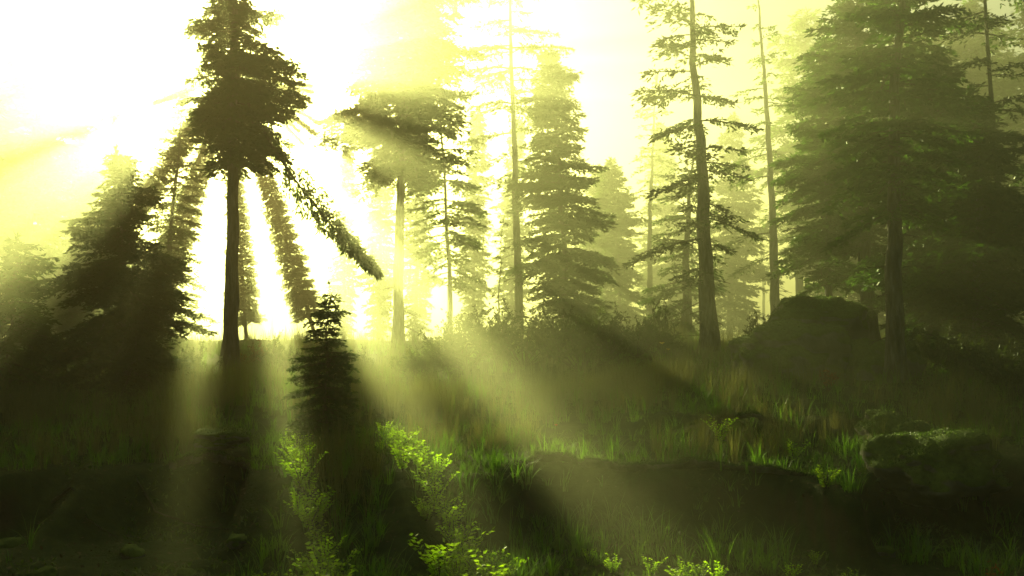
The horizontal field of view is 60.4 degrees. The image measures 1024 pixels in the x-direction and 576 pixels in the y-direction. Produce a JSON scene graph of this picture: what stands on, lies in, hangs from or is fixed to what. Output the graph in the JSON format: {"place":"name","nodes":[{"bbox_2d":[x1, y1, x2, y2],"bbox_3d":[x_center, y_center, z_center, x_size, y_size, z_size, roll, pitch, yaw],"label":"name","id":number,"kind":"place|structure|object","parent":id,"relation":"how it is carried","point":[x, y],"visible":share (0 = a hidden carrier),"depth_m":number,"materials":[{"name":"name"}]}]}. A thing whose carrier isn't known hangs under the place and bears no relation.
{"place":"outdoors","nodes":[
{"label":"outdoors","id":0,"kind":"place"},
{"bbox_2d":[0,332,1023,575],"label":"ground","id":1,"kind":"structure","parent":0,"point":[827,524],"depth_m":10.13,"materials":[{"name":"soil"}]},
{"bbox_2d":[0,94,25,179],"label":"neighbouring conifer","id":2,"kind":"object","parent":1,"relation":"on","point":[5,134],"visible":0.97,"depth_m":35.11,"materials":[{"name":"green plant"}]},
{"bbox_2d":[0,537,26,547],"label":"stone","id":3,"kind":"object","parent":1,"relation":"on","point":[10,542],"visible":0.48,"depth_m":9.25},
{"bbox_2d":[0,45,46,324],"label":"distant conifer","id":4,"kind":"object","parent":1,"relation":"on","point":[3,90],"visible":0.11,"depth_m":40.73,"materials":[{"name":"green plant"}]},
{"bbox_2d":[0,62,72,327],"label":"distant conifer","id":5,"kind":"object","parent":1,"relation":"on","point":[9,84],"visible":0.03,"depth_m":46.98,"materials":[{"name":"green plant"}]},
{"bbox_2d":[0,101,73,332],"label":"distant conifer","id":6,"kind":"object","parent":1,"relation":"on","point":[43,235],"visible":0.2,"depth_m":39.68,"materials":[{"name":"green plant"}]},
{"bbox_2d":[26,566,58,575],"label":"stone","id":7,"kind":"object","parent":1,"relation":"on","point":[48,571],"visible":1,"depth_m":8.18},
{"bbox_2d":[0,231,90,407],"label":"young spruce","id":8,"kind":"object","parent":1,"relation":"on","point":[27,314],"visible":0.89,"depth_m":15.33,"materials":[{"name":"green plant"}]},
{"bbox_2d":[0,3,103,335],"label":"distant conifer","id":9,"kind":"object","parent":1,"relation":"on","point":[39,87],"visible":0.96,"depth_m":36.99,"materials":[{"name":"green plant"}]},
{"bbox_2d":[15,31,137,317],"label":"distant conifer","id":10,"kind":"object","parent":1,"relation":"on","point":[92,111],"visible":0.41,"depth_m":40.51,"materials":[{"name":"green plant"}]},
{"bbox_2d":[44,171,116,339],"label":"distant conifer","id":11,"kind":"object","parent":1,"relation":"on","point":[89,184],"visible":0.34,"depth_m":34.85,"materials":[{"name":"green plant"}]},
{"bbox_2d":[51,485,116,536],"bbox_3d":[-4.837,2.446,9.838,1.469,0.462,0.116,-2,-3,38],"label":"exposed root","id":12,"kind":"object","parent":1,"relation":"on","point":[63,493],"visible":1,"depth_m":9.69,"materials":[{"name":"brown plant"}]},
{"bbox_2d":[73,28,162,334],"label":"distant conifer","id":13,"kind":"object","parent":1,"relation":"on","point":[112,129],"visible":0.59,"depth_m":42.41,"materials":[{"name":"green plant"}]},
{"bbox_2d":[46,126,194,328],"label":"leaning spruce","id":14,"kind":"object","parent":1,"relation":"on","point":[147,183],"visible":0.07,"depth_m":51.70,"materials":[{"name":"green plant"}]},
{"bbox_2d":[103,136,139,330],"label":"distant conifer","id":15,"kind":"object","parent":1,"relation":"on","point":[114,141],"visible":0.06,"depth_m":33.95,"materials":[{"name":"green plant"}]},
{"bbox_2d":[37,143,217,400],"bbox_3d":[-7.216,-0.136,16.771,3.603,5.131,3.348,-1,-2,31],"label":"young spruce","id":16,"kind":"object","parent":1,"relation":"on","point":[132,319],"visible":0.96,"depth_m":16.08,"materials":[{"name":"green plant"}]},
{"bbox_2d":[119,544,145,559],"bbox_3d":[-3.829,2.696,8.888,0.356,0.185,0.231,-1,-2,31],"label":"stone","id":17,"kind":"object","parent":1,"relation":"on","point":[133,551],"visible":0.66,"depth_m":8.80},
{"bbox_2d":[127,85,219,343],"bbox_3d":[-11.287,-2.205,29.007,3.560,9.465,2.934,-2,-3,40],"label":"spruce","id":18,"kind":"object","parent":1,"relation":"on","point":[171,229],"visible":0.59,"depth_m":29.15,"materials":[{"name":"green plant"}]},
{"bbox_2d":[139,135,217,318],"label":"leaning spruce","id":19,"kind":"object","parent":1,"relation":"on","point":[203,196],"visible":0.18,"depth_m":54.86,"materials":[{"name":"green plant"}]},
{"bbox_2d":[136,476,229,529],"bbox_3d":[-3.859,2.477,10.090,1.510,0.491,0.208,-1,-2,28],"label":"exposed root","id":20,"kind":"object","parent":1,"relation":"on","point":[145,491],"visible":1,"depth_m":10.07,"materials":[{"name":"brown plant"}]},
{"bbox_2d":[168,339,222,371],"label":"shrub","id":21,"kind":"object","parent":1,"relation":"on","point":[186,354],"visible":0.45,"depth_m":19.06,"materials":[{"name":"green plant"}]},
{"bbox_2d":[190,426,251,449],"bbox_3d":[-3.781,1.939,11.435,0.751,0.300,0.701,1,-2,-30],"label":"boulder","id":22,"kind":"object","parent":1,"relation":"on","point":[220,438],"visible":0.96,"depth_m":11.24,"materials":[{"name":"stone"}]},
{"bbox_2d":[164,447,291,469],"bbox_3d":[-3.491,2.166,11.113,1.647,0.317,0.600,0,-2,-5],"label":"fallen log","id":23,"kind":"object","parent":1,"relation":"on","point":[188,458],"visible":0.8,"depth_m":11.17,"materials":[{"name":"brown wood"}]},
{"bbox_2d":[225,533,246,549],"bbox_3d":[-2.846,2.621,9.107,0.223,0.164,0.294,1,-2,-28],"label":"stone","id":24,"kind":"object","parent":1,"relation":"on","point":[234,541],"visible":0.92,"depth_m":9.00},
{"bbox_2d":[152,74,321,164],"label":"old spruce","id":25,"kind":"object","parent":1,"relation":"on","point":[169,97],"visible":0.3,"depth_m":49.92,"materials":[{"name":"green plant"}]},
{"bbox_2d":[221,139,267,338],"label":"leaning spruce","id":26,"kind":"object","parent":1,"relation":"on","point":[248,290],"visible":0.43,"depth_m":54.90,"materials":[{"name":"green plant"}]},
{"bbox_2d":[257,212,293,339],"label":"distant conifer","id":27,"kind":"object","parent":1,"relation":"on","point":[264,270],"visible":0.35,"depth_m":89.97,"materials":[{"name":"green plant"}]},
{"bbox_2d":[172,0,384,370],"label":"tall conifer","id":28,"kind":"object","parent":1,"relation":"on","point":[233,101],"visible":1,"depth_m":19.84,"materials":[{"name":"green plant"}]},
{"bbox_2d":[255,330,301,374],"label":"shrub","id":29,"kind":"object","parent":1,"relation":"on","point":[277,354],"visible":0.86,"depth_m":19.34,"materials":[{"name":"green plant"}]},
{"bbox_2d":[245,123,325,338],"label":"leaning spruce","id":30,"kind":"object","parent":1,"relation":"on","point":[300,296],"visible":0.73,"depth_m":54.74,"materials":[{"name":"green plant"}]},
{"bbox_2d":[276,441,315,470],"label":"leafy plant","id":31,"kind":"object","parent":1,"relation":"on","point":[293,459],"visible":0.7,"depth_m":10.00,"materials":[{"name":"green plant"}]},
{"bbox_2d":[273,451,328,488],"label":"leafy plant","id":32,"kind":"object","parent":1,"relation":"on","point":[295,475],"visible":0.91,"depth_m":9.50,"materials":[{"name":"green plant"}]},
{"bbox_2d":[290,485,319,514],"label":"leafy plant","id":33,"kind":"object","parent":1,"relation":"on","point":[297,499],"visible":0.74,"depth_m":9.03,"materials":[{"name":"green plant"}]},
{"bbox_2d":[283,496,329,529],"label":"leafy plant","id":34,"kind":"object","parent":1,"relation":"on","point":[309,516],"visible":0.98,"depth_m":8.78,"materials":[{"name":"green plant"}]},
{"bbox_2d":[302,485,335,521],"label":"leafy plant","id":35,"kind":"object","parent":1,"relation":"on","point":[317,503],"visible":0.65,"depth_m":9.01,"materials":[{"name":"green plant"}]},
{"bbox_2d":[305,518,332,550],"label":"leafy plant","id":36,"kind":"object","parent":1,"relation":"on","point":[316,536],"visible":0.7,"depth_m":8.60,"materials":[{"name":"green plant"}]},
{"bbox_2d":[281,280,361,447],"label":"spruce","id":37,"kind":"object","parent":1,"relation":"on","point":[324,390],"visible":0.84,"depth_m":12.04,"materials":[{"name":"green plant"}]},
{"bbox_2d":[314,535,346,561],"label":"leafy plant","id":38,"kind":"object","parent":1,"relation":"on","point":[327,545],"visible":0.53,"depth_m":8.41,"materials":[{"name":"green plant"}]},
{"bbox_2d":[305,541,362,575],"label":"leafy plant","id":39,"kind":"object","parent":1,"relation":"on","point":[314,559],"visible":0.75,"depth_m":8.04,"materials":[{"name":"green plant"}]},
{"bbox_2d":[325,144,363,338],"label":"distant conifer","id":40,"kind":"object","parent":1,"relation":"on","point":[346,291],"visible":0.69,"depth_m":41.94,"materials":[{"name":"green plant"}]},
{"bbox_2d":[322,514,368,560],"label":"grass tuft","id":41,"kind":"object","parent":1,"relation":"on","point":[343,553],"visible":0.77,"depth_m":8.52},
{"bbox_2d":[352,113,405,338],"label":"distant conifer","id":42,"kind":"object","parent":1,"relation":"on","point":[380,309],"visible":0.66,"depth_m":41.81,"materials":[{"name":"green plant"}]},
{"bbox_2d":[304,0,484,347],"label":"tall conifer","id":43,"kind":"object","parent":1,"relation":"on","point":[416,25],"visible":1,"depth_m":25.61,"materials":[{"name":"green plant"}]},
{"bbox_2d":[387,440,421,470],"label":"leafy plant","id":44,"kind":"object","parent":1,"relation":"on","point":[403,464],"visible":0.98,"depth_m":10.30,"materials":[{"name":"green plant"}]},
{"bbox_2d":[389,341,441,378],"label":"shrub","id":45,"kind":"object","parent":1,"relation":"on","point":[414,365],"visible":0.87,"depth_m":18.51,"materials":[{"name":"green plant"}]},
{"bbox_2d":[389,122,443,340],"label":"distant conifer","id":46,"kind":"object","parent":1,"relation":"on","point":[415,296],"visible":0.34,"depth_m":43.79,"materials":[{"name":"green plant"}]},
{"bbox_2d":[408,527,459,575],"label":"leafy plant","id":47,"kind":"object","parent":1,"relation":"on","point":[435,563],"visible":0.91,"depth_m":8.05,"materials":[{"name":"green plant"}]},
{"bbox_2d":[416,453,451,485],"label":"leafy plant","id":48,"kind":"object","parent":1,"relation":"on","point":[432,469],"visible":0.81,"depth_m":9.79,"materials":[{"name":"green plant"}]},
{"bbox_2d":[407,343,463,378],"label":"shrub","id":49,"kind":"object","parent":1,"relation":"on","point":[445,359],"visible":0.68,"depth_m":19.02,"materials":[{"name":"green plant"}]},
{"bbox_2d":[412,471,459,502],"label":"leafy plant","id":50,"kind":"object","parent":1,"relation":"on","point":[430,491],"visible":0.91,"depth_m":9.49,"materials":[{"name":"green plant"}]},
{"bbox_2d":[404,49,490,340],"bbox_3d":[-2.116,-2.698,27.093,3.043,9.808,3.408,0,-2,0],"label":"thin conifer","id":51,"kind":"object","parent":1,"relation":"on","point":[457,240],"visible":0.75,"depth_m":26.82,"materials":[{"name":"green plant"}]},
{"bbox_2d":[436,498,465,532],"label":"leafy plant","id":52,"kind":"object","parent":1,"relation":"on","point":[447,520],"visible":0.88,"depth_m":9.00,"materials":[{"name":"green plant"}]},
{"bbox_2d":[435,521,477,547],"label":"leafy plant","id":53,"kind":"object","parent":1,"relation":"on","point":[452,533],"visible":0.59,"depth_m":8.78,"materials":[{"name":"green plant"}]},
{"bbox_2d":[417,308,498,371],"bbox_3d":[-1.248,1.197,19.900,1.757,1.548,2.039,0,-2,-8],"label":"shrub","id":54,"kind":"object","parent":1,"relation":"on","point":[455,349],"visible":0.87,"depth_m":19.63,"materials":[{"name":"green plant"}]},
{"bbox_2d":[435,521,493,558],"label":"leafy plant","id":55,"kind":"object","parent":1,"relation":"on","point":[471,538],"visible":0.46,"depth_m":8.63,"materials":[{"name":"green plant"}]},
{"bbox_2d":[452,110,494,335],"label":"distant conifer","id":56,"kind":"object","parent":1,"relation":"on","point":[476,259],"visible":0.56,"depth_m":41.94,"materials":[{"name":"green plant"}]},
{"bbox_2d":[453,544,509,575],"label":"leafy plant","id":57,"kind":"object","parent":1,"relation":"on","point":[482,558],"visible":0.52,"depth_m":8.07,"materials":[{"name":"green plant"}]},
{"bbox_2d":[455,298,527,359],"bbox_3d":[-0.663,1.051,21.290,1.920,1.643,1.985,1,-2,-15],"label":"shrub","id":58,"kind":"object","parent":1,"relation":"on","point":[493,330],"visible":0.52,"depth_m":21.22,"materials":[{"name":"green plant"}]},
{"bbox_2d":[468,548,528,575],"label":"leafy plant","id":59,"kind":"object","parent":1,"relation":"on","point":[498,572],"visible":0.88,"depth_m":7.76,"materials":[{"name":"green plant"}]},
{"bbox_2d":[489,218,510,321],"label":"sapling","id":60,"kind":"object","parent":1,"relation":"on","point":[501,262],"visible":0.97,"depth_m":26.07,"materials":[{"name":"green plant"}]},
{"bbox_2d":[483,116,534,331],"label":"distant conifer","id":61,"kind":"object","parent":1,"relation":"on","point":[506,202],"visible":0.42,"depth_m":46.00,"materials":[{"name":"green plant"}]},
{"bbox_2d":[0,314,1023,543],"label":"tall dry grass","id":62,"kind":"structure","parent":1,"relation":"on","point":[416,397],"depth_m":14.12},
{"bbox_2d":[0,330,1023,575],"bbox_3d":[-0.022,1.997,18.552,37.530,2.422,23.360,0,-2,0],"label":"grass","id":63,"kind":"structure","parent":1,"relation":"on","point":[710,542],"depth_m":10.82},
{"bbox_2d":[0,348,1023,575],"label":"ground cover","id":64,"kind":"object","parent":1,"relation":"on","point":[480,472],"visible":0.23,"depth_m":10.56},
{"bbox_2d":[2,425,1023,575],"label":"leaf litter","id":65,"kind":"object","parent":1,"relation":"on","point":[267,501],"visible":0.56,"depth_m":9.43,"materials":[{"name":"brown plant"}]},
{"bbox_2d":[452,0,574,334],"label":"tall conifer","id":66,"kind":"object","parent":1,"relation":"on","point":[514,109],"visible":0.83,"depth_m":31.05,"materials":[{"name":"green plant"}]},
{"bbox_2d":[483,549,550,575],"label":"grass tuft","id":67,"kind":"object","parent":1,"relation":"on","point":[516,572],"visible":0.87,"depth_m":7.77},
{"bbox_2d":[479,302,568,366],"bbox_3d":[0.176,1.092,20.238,2.039,1.548,1.757,-1,-2,31],"label":"shrub","id":68,"kind":"object","parent":1,"relation":"on","point":[507,341],"visible":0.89,"depth_m":20.14,"materials":[{"name":"green plant"}]},
{"bbox_2d":[523,298,598,361],"bbox_3d":[1.227,1.060,21.096,1.920,1.643,1.985,0,-2,-1],"label":"shrub","id":69,"kind":"object","parent":1,"relation":"on","point":[550,322],"visible":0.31,"depth_m":20.85,"materials":[{"name":"green plant"}]},
{"bbox_2d":[502,45,620,329],"bbox_3d":[1.618,-2.961,28.907,3.979,10.273,4.088,0,-2,0],"label":"bushy spruce","id":70,"kind":"object","parent":1,"relation":"on","point":[564,283],"visible":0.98,"depth_m":28.57,"materials":[{"name":"green plant"}]},
{"bbox_2d":[537,306,630,370],"bbox_3d":[1.517,1.168,20.215,2.039,1.548,1.757,0,-2,-12],"label":"shrub","id":71,"kind":"object","parent":1,"relation":"on","point":[575,352],"visible":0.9,"depth_m":20.06,"materials":[{"name":"green plant"}]},
{"bbox_2d":[567,164,627,328],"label":"distant conifer","id":72,"kind":"object","parent":1,"relation":"on","point":[591,191],"visible":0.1,"depth_m":48.09,"materials":[{"name":"green plant"}]},
{"bbox_2d":[575,301,633,354],"bbox_3d":[2.081,0.992,20.938,1.620,1.386,1.675,-1,-2,14],"label":"shrub","id":73,"kind":"object","parent":1,"relation":"on","point":[613,329],"visible":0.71,"depth_m":20.67,"materials":[{"name":"green plant"}]},
{"bbox_2d":[581,156,660,335],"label":"distant conifer","id":74,"kind":"object","parent":1,"relation":"on","point":[613,239],"visible":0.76,"depth_m":41.70,"materials":[{"name":"green plant"}]},
{"bbox_2d":[614,314,666,356],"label":"shrub","id":75,"kind":"object","parent":1,"relation":"on","point":[639,337],"visible":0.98,"depth_m":20.22,"materials":[{"name":"green plant"}]},
{"bbox_2d":[629,75,678,322],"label":"distant conifer","id":76,"kind":"object","parent":1,"relation":"on","point":[649,238],"visible":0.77,"depth_m":44.27,"materials":[{"name":"green plant"}]},
{"bbox_2d":[621,121,698,336],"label":"distant conifer","id":77,"kind":"object","parent":1,"relation":"on","point":[663,213],"visible":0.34,"depth_m":59.86,"materials":[{"name":"green plant"}]},
{"bbox_2d":[637,294,682,348],"bbox_3d":[3.702,0.867,21.984,1.172,1.444,1.437,-1,-2,25],"label":"shrub","id":78,"kind":"object","parent":1,"relation":"on","point":[657,321],"visible":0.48,"depth_m":21.76,"materials":[{"name":"green plant"}]},
{"bbox_2d":[637,147,730,338],"bbox_3d":[5.291,-1.330,29.099,3.516,6.908,3.838,0,-2,0],"label":"bushy spruce","id":79,"kind":"object","parent":1,"relation":"on","point":[686,302],"visible":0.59,"depth_m":28.89,"materials":[{"name":"green plant"}]},
{"bbox_2d":[525,447,852,484],"bbox_3d":[1.975,2.256,10.466,3.961,0.557,0.530,-1,-2,14],"label":"fallen log","id":80,"kind":"object","parent":1,"relation":"on","point":[614,464],"visible":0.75,"depth_m":10.46,"materials":[{"name":"brown wood"}]},
{"bbox_2d":[622,0,764,351],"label":"tall conifer","id":81,"kind":"object","parent":1,"relation":"on","point":[708,322],"visible":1,"depth_m":22.46,"materials":[{"name":"green plant"}]},
{"bbox_2d":[690,111,783,337],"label":"distant conifer","id":82,"kind":"object","parent":1,"relation":"on","point":[736,288],"visible":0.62,"depth_m":49.58,"materials":[{"name":"green plant"}]},
{"bbox_2d":[669,409,806,435],"bbox_3d":[3.284,1.979,12.946,2.052,0.400,0.387,0,-2,0],"label":"fallen log","id":83,"kind":"object","parent":1,"relation":"on","point":[749,413],"visible":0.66,"depth_m":12.97,"materials":[{"name":"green wood"}]},
{"bbox_2d":[748,197,778,323],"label":"distant conifer","id":84,"kind":"object","parent":1,"relation":"on","point":[763,295],"visible":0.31,"depth_m":84.88,"materials":[{"name":"green plant"}]},
{"bbox_2d":[715,0,812,314],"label":"hazy conifer","id":85,"kind":"object","parent":1,"relation":"on","point":[775,294],"visible":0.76,"depth_m":31.10,"materials":[{"name":"green plant"}]},
{"bbox_2d":[724,318,851,378],"bbox_3d":[6.105,1.605,18.539,3.156,1.962,2.776,0,-2,0],"label":"boulder","id":86,"kind":"object","parent":1,"relation":"on","point":[801,342],"visible":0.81,"depth_m":17.48,"materials":[{"name":"stone"}]},
{"bbox_2d":[767,294,868,339],"bbox_3d":[6.582,0.784,19.212,2.051,1.334,1.863,0,-2,0],"label":"boulder","id":87,"kind":"object","parent":86,"relation":"on","point":[849,316],"visible":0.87,"depth_m":18.58,"materials":[{"name":"stone"}]},
{"bbox_2d":[746,6,830,293],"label":"distant conifer","id":88,"kind":"object","parent":1,"relation":"on","point":[800,25],"visible":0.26,"depth_m":43.87,"materials":[{"name":"green plant"}]},
{"bbox_2d":[766,40,883,297],"bbox_3d":[8.384,-2.177,23.094,3.461,8.629,3.149,0,-2,0],"label":"dark conifer","id":89,"kind":"object","parent":1,"relation":"on","point":[813,140],"visible":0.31,"depth_m":22.93,"materials":[{"name":"green plant"}]},
{"bbox_2d":[812,465,840,487],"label":"leafy plant","id":90,"kind":"object","parent":1,"relation":"on","point":[825,482],"visible":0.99,"depth_m":9.42,"materials":[{"name":"green plant"}]},
{"bbox_2d":[778,39,885,320],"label":"distant conifer","id":91,"kind":"object","parent":1,"relation":"on","point":[849,297],"visible":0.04,"depth_m":40.02,"materials":[{"name":"green plant"}]},
{"bbox_2d":[775,0,925,341],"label":"dark conifer","id":92,"kind":"object","parent":1,"relation":"on","point":[843,31],"visible":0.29,"depth_m":21.55,"materials":[{"name":"green plant"}]},
{"bbox_2d":[854,408,935,443],"bbox_3d":[5.277,2.008,12.151,1.096,0.702,1.189,0,-2,0],"label":"boulder","id":93,"kind":"object","parent":1,"relation":"on","point":[897,422],"visible":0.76,"depth_m":11.90,"materials":[{"name":"stone"}]},
{"bbox_2d":[845,10,951,334],"bbox_3d":[16.320,-4.337,36.365,6.684,13.855,5.793,-2,-3,40],"label":"distant conifer","id":94,"kind":"object","parent":1,"relation":"on","point":[853,260],"visible":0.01,"depth_m":35.82,"materials":[{"name":"green plant"}]},
{"bbox_2d":[808,0,993,382],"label":"great conifer","id":95,"kind":"object","parent":1,"relation":"on","point":[889,101],"visible":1,"depth_m":16.47,"materials":[{"name":"green plant"}]},
{"bbox_2d":[823,50,1015,364],"bbox_3d":[9.807,-1.755,20.230,4.253,7.807,4.053,1,-2,-29],"label":"dark conifer","id":96,"kind":"object","parent":1,"relation":"on","point":[931,112],"visible":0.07,"depth_m":20.10,"materials":[{"name":"green plant"}]},
{"bbox_2d":[905,328,950,372],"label":"shrub","id":97,"kind":"object","parent":1,"relation":"on","point":[929,355],"visible":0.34,"depth_m":17.40,"materials":[{"name":"green plant"}]},
{"bbox_2d":[844,82,1023,373],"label":"dark conifer","id":98,"kind":"object","parent":1,"relation":"on","point":[996,223],"visible":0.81,"depth_m":17.62,"materials":[{"name":"green plant"}]},
{"bbox_2d":[858,426,1012,509],"bbox_3d":[5.161,2.199,10.735,1.513,1.098,1.659,2,-3,-39],"label":"boulder","id":99,"kind":"object","parent":1,"relation":"on","point":[940,468],"visible":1,"depth_m":10.28,"materials":[{"name":"stone"}]},
{"bbox_2d":[905,0,1023,325],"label":"distant conifer","id":100,"kind":"object","parent":1,"relation":"on","point":[973,48],"visible":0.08,"depth_m":33.18,"materials":[{"name":"green plant"}]},
{"bbox_2d":[926,320,1003,373],"bbox_3d":[8.593,1.179,16.804,1.496,1.135,1.289,1,-2,-22],"label":"shrub","id":101,"kind":"object","parent":1,"relation":"on","point":[961,340],"visible":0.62,"depth_m":16.70,"materials":[{"name":"green plant"}]},
{"bbox_2d":[923,0,1023,324],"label":"dark conifer","id":102,"kind":"object","parent":1,"relation":"on","point":[985,20],"visible":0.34,"depth_m":19.16,"materials":[{"name":"green plant"}]},
{"bbox_2d":[958,329,1023,378],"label":"shrub","id":103,"kind":"object","parent":1,"relation":"on","point":[983,356],"visible":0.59,"depth_m":15.90,"materials":[{"name":"green plant"}]},
{"bbox_2d":[969,338,1023,395],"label":"shrub","id":104,"kind":"object","parent":1,"relation":"on","point":[1015,378],"visible":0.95,"depth_m":14.96,"materials":[{"name":"green plant"}]},
{"bbox_2d":[973,31,1023,314],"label":"distant conifer","id":105,"kind":"object","parent":1,"relation":"on","point":[1009,53],"depth_m":38.11,"materials":[{"name":"green plant"}]},
{"bbox_2d":[988,0,1023,325],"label":"distant conifer","id":106,"kind":"object","parent":1,"relation":"on","point":[1018,59],"visible":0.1,"depth_m":30.56,"materials":[{"name":"green plant"}]},
{"bbox_2d":[0,0,1023,332],"label":"sky","id":107,"kind":"structure","parent":0,"point":[611,43],"materials":[{"name":"white"}]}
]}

